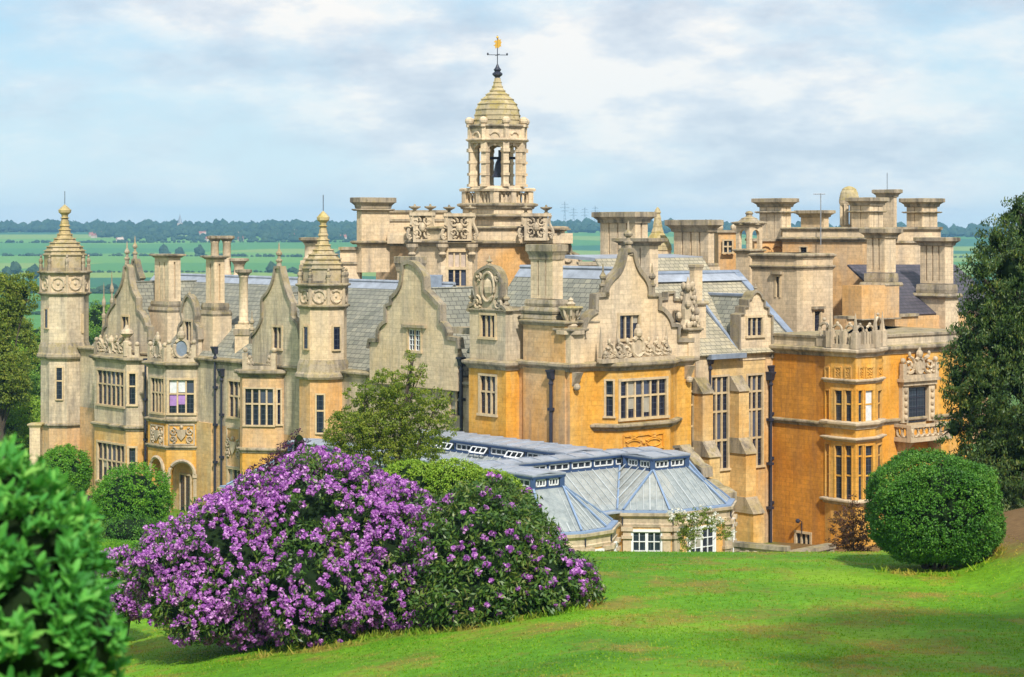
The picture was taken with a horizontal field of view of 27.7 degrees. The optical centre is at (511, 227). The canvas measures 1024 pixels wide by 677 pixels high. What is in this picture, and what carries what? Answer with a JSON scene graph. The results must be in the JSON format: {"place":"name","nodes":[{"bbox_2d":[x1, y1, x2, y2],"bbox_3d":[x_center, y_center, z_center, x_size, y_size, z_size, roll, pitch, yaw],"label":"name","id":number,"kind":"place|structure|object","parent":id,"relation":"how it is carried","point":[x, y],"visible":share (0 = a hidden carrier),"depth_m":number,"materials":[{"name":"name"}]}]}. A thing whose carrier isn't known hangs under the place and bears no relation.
{"place":"outdoors","nodes":[
{"label":"outdoors","id":0,"kind":"place"},
{"bbox_2d":[0,231,1023,676],"bbox_3d":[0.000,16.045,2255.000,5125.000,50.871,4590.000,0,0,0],"label":"ground","id":1,"kind":"structure","parent":0,"point":[588,243],"depth_m":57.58,"materials":[{"name":"green plant"}]},
{"bbox_2d":[2,266,11,275],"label":"tree","id":2,"kind":"object","parent":1,"relation":"on","point":[6,269],"visible":0.62,"depth_m":1697.01,"materials":[{"name":"green plant"}]},
{"bbox_2d":[9,261,21,273],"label":"tree","id":3,"kind":"object","parent":1,"relation":"on","point":[15,267],"visible":0.85,"depth_m":1757.01,"materials":[{"name":"green plant"}]},
{"bbox_2d":[0,344,33,458],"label":"woodland tree","id":4,"kind":"object","parent":1,"relation":"on","point":[12,387],"visible":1,"depth_m":166.48,"materials":[{"name":"green plant"}]},
{"bbox_2d":[9,339,27,365],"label":"woodland tree","id":5,"kind":"object","parent":1,"relation":"on","point":[20,347],"visible":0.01,"depth_m":185.41,"materials":[{"name":"green plant"}]},
{"bbox_2d":[0,270,40,436],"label":"woodland tree","id":6,"kind":"object","parent":1,"relation":"on","point":[14,299],"visible":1,"depth_m":167.44,"materials":[{"name":"green plant"}]},
{"bbox_2d":[5,394,40,471],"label":"woodland tree","id":7,"kind":"object","parent":1,"relation":"on","point":[21,413],"visible":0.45,"depth_m":170.67,"materials":[{"name":"green plant"}]},
{"bbox_2d":[8,313,40,373],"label":"woodland tree","id":8,"kind":"object","parent":1,"relation":"on","point":[24,335],"visible":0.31,"depth_m":189.25,"materials":[{"name":"green plant"}]},
{"bbox_2d":[8,366,40,421],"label":"woodland tree","id":9,"kind":"object","parent":1,"relation":"on","point":[36,387],"visible":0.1,"depth_m":177.16,"materials":[{"name":"green plant"}]},
{"bbox_2d":[12,405,40,464],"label":"woodland tree","id":10,"kind":"object","parent":1,"relation":"on","point":[19,423],"visible":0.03,"depth_m":174.55,"materials":[{"name":"green plant"}]},
{"bbox_2d":[26,263,38,278],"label":"tree","id":11,"kind":"object","parent":1,"relation":"on","point":[34,268],"visible":0.69,"depth_m":1636.86,"materials":[{"name":"green plant"}]},
{"bbox_2d":[25,327,40,344],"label":"park tree","id":12,"kind":"object","parent":1,"relation":"on","point":[36,330],"depth_m":299.16,"materials":[{"name":"green plant"}]},
{"bbox_2d":[30,332,40,392],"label":"woodland tree","id":13,"kind":"object","parent":1,"relation":"on","point":[38,343],"visible":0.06,"depth_m":213.82,"materials":[{"name":"green plant"}]},
{"bbox_2d":[27,422,44,463],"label":"gate pier","id":14,"kind":"structure","parent":1,"relation":"on","point":[35,438],"depth_m":149.62,"materials":[{"name":"beige stone"}]},
{"bbox_2d":[37,443,93,497],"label":"clipped tree","id":15,"kind":"object","parent":1,"relation":"on","point":[80,472],"visible":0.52,"depth_m":133.24,"materials":[{"name":"green plant"}]},
{"bbox_2d":[0,433,134,676],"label":"laurel bush","id":16,"kind":"object","parent":1,"relation":"on","point":[56,620],"visible":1,"depth_m":10.32,"materials":[{"name":"green plant"}]},
{"bbox_2d":[89,324,101,344],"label":"park tree","id":17,"kind":"object","parent":1,"relation":"on","point":[92,335],"visible":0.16,"depth_m":239.27,"materials":[{"name":"green plant"}]},
{"bbox_2d":[84,494,108,519],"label":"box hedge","id":18,"kind":"object","parent":1,"relation":"on","point":[88,496],"visible":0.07,"depth_m":139.13,"materials":[{"name":"green plant"}]},
{"bbox_2d":[89,300,109,333],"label":"park tree","id":19,"kind":"object","parent":1,"relation":"on","point":[95,314],"visible":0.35,"depth_m":258.43,"materials":[{"name":"green plant"}]},
{"bbox_2d":[95,542,145,635],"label":"rhododendron","id":20,"kind":"object","parent":1,"relation":"on","point":[124,605],"visible":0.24,"depth_m":65.32,"materials":[{"name":"purple plant"}]},
{"bbox_2d":[97,538,158,550],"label":"box hedge","id":21,"kind":"object","parent":1,"relation":"on","point":[111,543],"visible":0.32,"depth_m":119.71,"materials":[{"name":"green plant"}]},
{"bbox_2d":[88,461,176,524],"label":"clipped tree","id":22,"kind":"object","parent":1,"relation":"on","point":[127,491],"visible":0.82,"depth_m":126.78,"materials":[{"name":"green plant"}]},
{"bbox_2d":[99,512,169,540],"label":"garden shrub","id":23,"kind":"object","parent":1,"relation":"on","point":[129,528],"visible":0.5,"depth_m":123.27,"materials":[{"name":"green plant"}]},
{"bbox_2d":[159,243,168,253],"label":"tree","id":24,"kind":"object","parent":1,"relation":"on","point":[163,248],"visible":0.65,"depth_m":2376.07,"materials":[{"name":"green plant"}]},
{"bbox_2d":[174,247,184,253],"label":"tree","id":25,"kind":"object","parent":1,"relation":"on","point":[179,250],"visible":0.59,"depth_m":2316.92,"materials":[{"name":"green plant"}]},
{"bbox_2d":[194,244,204,254],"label":"tree","id":26,"kind":"object","parent":1,"relation":"on","point":[199,250],"visible":0.82,"depth_m":2346.51,"materials":[{"name":"green plant"}]},
{"bbox_2d":[265,261,275,272],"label":"tree","id":27,"kind":"object","parent":1,"relation":"on","point":[270,267],"visible":0.81,"depth_m":1796.79,"materials":[{"name":"green plant"}]},
{"bbox_2d":[117,443,441,651],"bbox_3d":[-6.130,9.245,61.465,11.118,5.950,7.768,0,0,0],"label":"rhododendron","id":28,"kind":"object","parent":1,"relation":"on","point":[307,547],"visible":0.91,"depth_m":59.23,"materials":[{"name":"purple plant"}]},
{"bbox_2d":[247,428,320,486],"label":"copper shrub","id":29,"kind":"object","parent":1,"relation":"on","point":[298,440],"visible":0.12,"depth_m":83.82,"materials":[{"name":"brown plant"}]},
{"bbox_2d":[319,349,459,468],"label":"open tree","id":30,"kind":"object","parent":1,"relation":"on","point":[360,430],"visible":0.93,"depth_m":87.63,"materials":[{"name":"green plant"}]},
{"bbox_2d":[381,457,534,501],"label":"clipped hedge","id":31,"kind":"object","parent":1,"relation":"on","point":[439,475],"visible":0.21,"depth_m":73.44,"materials":[{"name":"green plant"}]},
{"bbox_2d":[217,429,737,551],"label":"conservatory","id":32,"kind":"object","parent":1,"relation":"on","point":[623,499],"visible":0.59,"depth_m":103.39,"materials":[{"name":"blue paint"}]},
{"bbox_2d":[631,529,661,551],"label":"window","id":33,"kind":"structure","parent":32,"relation":"in","point":[644,540],"depth_m":101.95,"materials":[{"name":"white paint"}]},
{"bbox_2d":[687,525,715,551],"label":"window","id":34,"kind":"structure","parent":32,"relation":"in","point":[708,543],"depth_m":103.33,"materials":[{"name":"white paint"}]},
{"bbox_2d":[386,471,608,628],"bbox_3d":[-0.924,9.341,60.330,5.846,4.349,7.716,0,0,-25],"label":"rhododendron","id":35,"kind":"object","parent":1,"relation":"on","point":[496,551],"visible":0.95,"depth_m":58.24,"materials":[{"name":"green plant"}]},
{"bbox_2d":[0,235,995,314],"bbox_3d":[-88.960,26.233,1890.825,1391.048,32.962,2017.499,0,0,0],"label":"hedgerows","id":36,"kind":"object","parent":1,"relation":"on","point":[99,289],"visible":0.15,"depth_m":2337.88,"materials":[{"name":"green plant"}]},
{"bbox_2d":[0,217,1007,241],"bbox_3d":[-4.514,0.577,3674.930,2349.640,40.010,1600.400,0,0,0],"label":"distant woods","id":37,"kind":"object","parent":1,"relation":"on","point":[149,229],"visible":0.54,"depth_m":3323.44,"materials":[{"name":"green plant"}]},
{"bbox_2d":[37,36,987,546],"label":"manor house","id":38,"kind":"structure","parent":1,"relation":"on","point":[779,374],"depth_m":129.47,"materials":[{"name":"stone"}]},
{"bbox_2d":[95,368,124,408],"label":"window","id":39,"kind":"structure","parent":38,"relation":"in","point":[110,383],"depth_m":148.44,"materials":[{"name":"stone"}]},
{"bbox_2d":[95,440,125,483],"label":"window","id":40,"kind":"structure","parent":38,"relation":"in","point":[108,454],"depth_m":148.70,"materials":[{"name":"stone"}]},
{"bbox_2d":[119,315,129,337],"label":"window","id":41,"kind":"structure","parent":38,"relation":"in","point":[126,317],"depth_m":149.68,"materials":[{"name":"stone"}]},
{"bbox_2d":[126,372,137,405],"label":"window","id":42,"kind":"structure","parent":38,"relation":"in","point":[132,377],"depth_m":146.46,"materials":[{"name":"stone"}]},
{"bbox_2d":[127,446,137,474],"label":"window","id":43,"kind":"structure","parent":38,"relation":"in","point":[132,451],"depth_m":146.46,"materials":[{"name":"stone"}]},
{"bbox_2d":[148,376,164,414],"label":"window","id":44,"kind":"structure","parent":38,"relation":"in","point":[157,384],"depth_m":143.46,"materials":[{"name":"stone"}]},
{"bbox_2d":[166,378,196,414],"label":"window","id":45,"kind":"structure","parent":38,"relation":"in","point":[181,392],"depth_m":142.37,"materials":[{"name":"stone"}]},
{"bbox_2d":[183,319,192,342],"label":"window","id":46,"kind":"structure","parent":38,"relation":"in","point":[189,322],"depth_m":144.55,"materials":[{"name":"stone"}]},
{"bbox_2d":[226,379,239,419],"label":"window","id":47,"kind":"structure","parent":38,"relation":"in","point":[233,391],"depth_m":138.84,"materials":[{"name":"stone"}]},
{"bbox_2d":[226,467,239,484],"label":"window","id":48,"kind":"structure","parent":38,"relation":"in","point":[231,473],"depth_m":139.18,"materials":[{"name":"stone"}]},
{"bbox_2d":[242,387,275,426],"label":"window","id":49,"kind":"structure","parent":38,"relation":"in","point":[258,402],"depth_m":134.17,"materials":[{"name":"glass"}]},
{"bbox_2d":[270,325,282,350],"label":"window","id":50,"kind":"structure","parent":38,"relation":"in","point":[277,337],"depth_m":134.53,"materials":[{"name":"stone"}]},
{"bbox_2d":[275,388,282,425],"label":"window","id":51,"kind":"structure","parent":38,"relation":"in","point":[278,390],"depth_m":133.98,"materials":[{"name":"stone"}]},
{"bbox_2d":[405,327,422,353],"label":"window","id":52,"kind":"structure","parent":38,"relation":"in","point":[413,336],"depth_m":123.09,"materials":[{"name":"stone"}]},
{"bbox_2d":[446,390,459,418],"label":"window","id":53,"kind":"structure","parent":38,"relation":"in","point":[455,404],"depth_m":120.57,"materials":[{"name":"stone"}]},
{"bbox_2d":[446,250,467,266],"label":"window","id":54,"kind":"structure","parent":38,"relation":"in","point":[455,258],"depth_m":145.22,"materials":[{"name":"stone"}]},
{"bbox_2d":[446,267,468,286],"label":"window","id":55,"kind":"structure","parent":38,"relation":"in","point":[459,275],"depth_m":145.22,"materials":[{"name":"stone"}]},
{"bbox_2d":[476,373,497,416],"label":"window","id":56,"kind":"structure","parent":38,"relation":"in","point":[487,383],"depth_m":115.98,"materials":[{"name":"stone"}]},
{"bbox_2d":[477,312,496,339],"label":"window","id":57,"kind":"structure","parent":38,"relation":"in","point":[487,321],"depth_m":116.12,"materials":[{"name":"stone"}]},
{"bbox_2d":[603,379,615,417],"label":"window","id":58,"kind":"structure","parent":38,"relation":"in","point":[609,384],"depth_m":113.04,"materials":[{"name":"stone"}]},
{"bbox_2d":[618,312,641,341],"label":"window","id":59,"kind":"structure","parent":38,"relation":"in","point":[627,322],"depth_m":115.02,"materials":[{"name":"stone"}]},
{"bbox_2d":[618,376,669,421],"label":"window","id":60,"kind":"structure","parent":38,"relation":"in","point":[644,398],"depth_m":114.15,"materials":[{"name":"stone"}]},
{"bbox_2d":[673,310,680,322],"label":"window","id":61,"kind":"structure","parent":38,"relation":"in","point":[674,312],"depth_m":120.18,"materials":[{"name":"stone"}]},
{"bbox_2d":[691,377,694,449],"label":"window","id":62,"kind":"structure","parent":38,"relation":"in","point":[692,394],"depth_m":120.33,"materials":[{"name":"stone"}]},
{"bbox_2d":[711,374,730,470],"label":"window","id":63,"kind":"structure","parent":38,"relation":"in","point":[719,383],"depth_m":121.87,"materials":[{"name":"glass"}]},
{"bbox_2d":[722,239,733,253],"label":"window","id":64,"kind":"structure","parent":38,"relation":"in","point":[727,244],"depth_m":148.01,"materials":[{"name":"stone"}]},
{"bbox_2d":[745,315,765,337],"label":"window","id":65,"kind":"structure","parent":38,"relation":"in","point":[754,323],"depth_m":123.64,"materials":[{"name":"stone"}]},
{"bbox_2d":[746,373,765,467],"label":"window","id":66,"kind":"structure","parent":38,"relation":"in","point":[755,381],"depth_m":123.79,"materials":[{"name":"glass"}]},
{"bbox_2d":[774,275,780,296],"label":"window","id":67,"kind":"structure","parent":38,"relation":"in","point":[777,278],"depth_m":135.79,"materials":[{"name":"stone"}]},
{"bbox_2d":[794,530,811,544],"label":"window","id":68,"kind":"structure","parent":38,"relation":"in","point":[806,537],"depth_m":122.79,"materials":[{"name":"stone"}]},
{"bbox_2d":[799,246,807,251],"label":"window","id":69,"kind":"structure","parent":38,"relation":"in","point":[801,248],"depth_m":142.72,"materials":[{"name":"stone"}]},
{"bbox_2d":[813,309,821,330],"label":"window","id":70,"kind":"structure","parent":38,"relation":"in","point":[817,313],"depth_m":135.29,"materials":[{"name":"stone"}]},
{"bbox_2d":[824,389,829,419],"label":"window","id":71,"kind":"structure","parent":38,"relation":"in","point":[826,390],"depth_m":121.19,"materials":[{"name":"stone"}]},
{"bbox_2d":[824,442,829,496],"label":"window","id":72,"kind":"structure","parent":38,"relation":"in","point":[825,443],"depth_m":121.19,"materials":[{"name":"stone"}]},
{"bbox_2d":[833,389,842,420],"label":"window","id":73,"kind":"structure","parent":38,"relation":"in","point":[838,393],"depth_m":120.45,"materials":[{"name":"glass"}]},
{"bbox_2d":[833,444,842,498],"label":"window","id":74,"kind":"structure","parent":38,"relation":"in","point":[838,448],"depth_m":120.45,"materials":[{"name":"stone"}]},
{"bbox_2d":[844,389,852,421],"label":"window","id":75,"kind":"structure","parent":38,"relation":"in","point":[848,393],"depth_m":119.86,"materials":[{"name":"glass"}]},
{"bbox_2d":[844,444,852,499],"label":"window","id":76,"kind":"structure","parent":38,"relation":"in","point":[848,448],"depth_m":119.86,"materials":[{"name":"stone"}]},
{"bbox_2d":[857,389,863,421],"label":"window","id":77,"kind":"structure","parent":38,"relation":"in","point":[860,392],"depth_m":119.69,"materials":[{"name":"stone"}]},
{"bbox_2d":[857,444,863,500],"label":"window","id":78,"kind":"structure","parent":38,"relation":"in","point":[860,447],"depth_m":119.69,"materials":[{"name":"stone"}]},
{"bbox_2d":[864,389,873,420],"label":"window","id":79,"kind":"structure","parent":38,"relation":"in","point":[868,393],"depth_m":120.15,"materials":[{"name":"glass"}]},
{"bbox_2d":[864,444,873,498],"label":"window","id":80,"kind":"structure","parent":38,"relation":"in","point":[868,448],"depth_m":120.15,"materials":[{"name":"stone"}]},
{"bbox_2d":[877,388,881,419],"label":"window","id":81,"kind":"structure","parent":38,"relation":"in","point":[879,392],"depth_m":121.66,"materials":[{"name":"stone"}]},
{"bbox_2d":[877,443,881,469],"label":"window","id":82,"kind":"structure","parent":38,"relation":"in","point":[879,446],"depth_m":121.63,"materials":[{"name":"stone"}]},
{"bbox_2d":[897,347,940,424],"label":"balcony window","id":83,"kind":"structure","parent":38,"relation":"in","point":[916,391],"depth_m":124.42,"materials":[{"name":"stone"}]},
{"bbox_2d":[220,544,1007,663],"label":"long grass","id":84,"kind":"structure","parent":1,"relation":"on","point":[413,630],"depth_m":58.38,"materials":[{"name":"green plant"}]},
{"bbox_2d":[666,504,736,551],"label":"climbing rose","id":85,"kind":"object","parent":1,"relation":"on","point":[710,519],"visible":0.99,"depth_m":97.47,"materials":[{"name":"green plant"}]},
{"bbox_2d":[732,541,835,551],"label":"terrace wall","id":86,"kind":"structure","parent":1,"relation":"on","point":[740,546],"depth_m":100.56,"materials":[{"name":"stone"}]},
{"bbox_2d":[825,494,876,551],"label":"russet shrub","id":87,"kind":"object","parent":1,"relation":"on","point":[846,537],"visible":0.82,"depth_m":96.78,"materials":[{"name":"brown plant"}]},
{"bbox_2d":[863,447,1008,569],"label":"topiary dome","id":88,"kind":"structure","parent":1,"relation":"on","point":[939,508],"depth_m":65.54,"materials":[{"name":"green plant"}]},
{"bbox_2d":[931,193,1023,511],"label":"evergreen tree","id":89,"kind":"object","parent":1,"relation":"on","point":[996,331],"visible":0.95,"depth_m":83.32,"materials":[{"name":"green plant"}]},
{"bbox_2d":[0,0,1023,227],"label":"sky","id":90,"kind":"structure","parent":0,"point":[136,111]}
]}

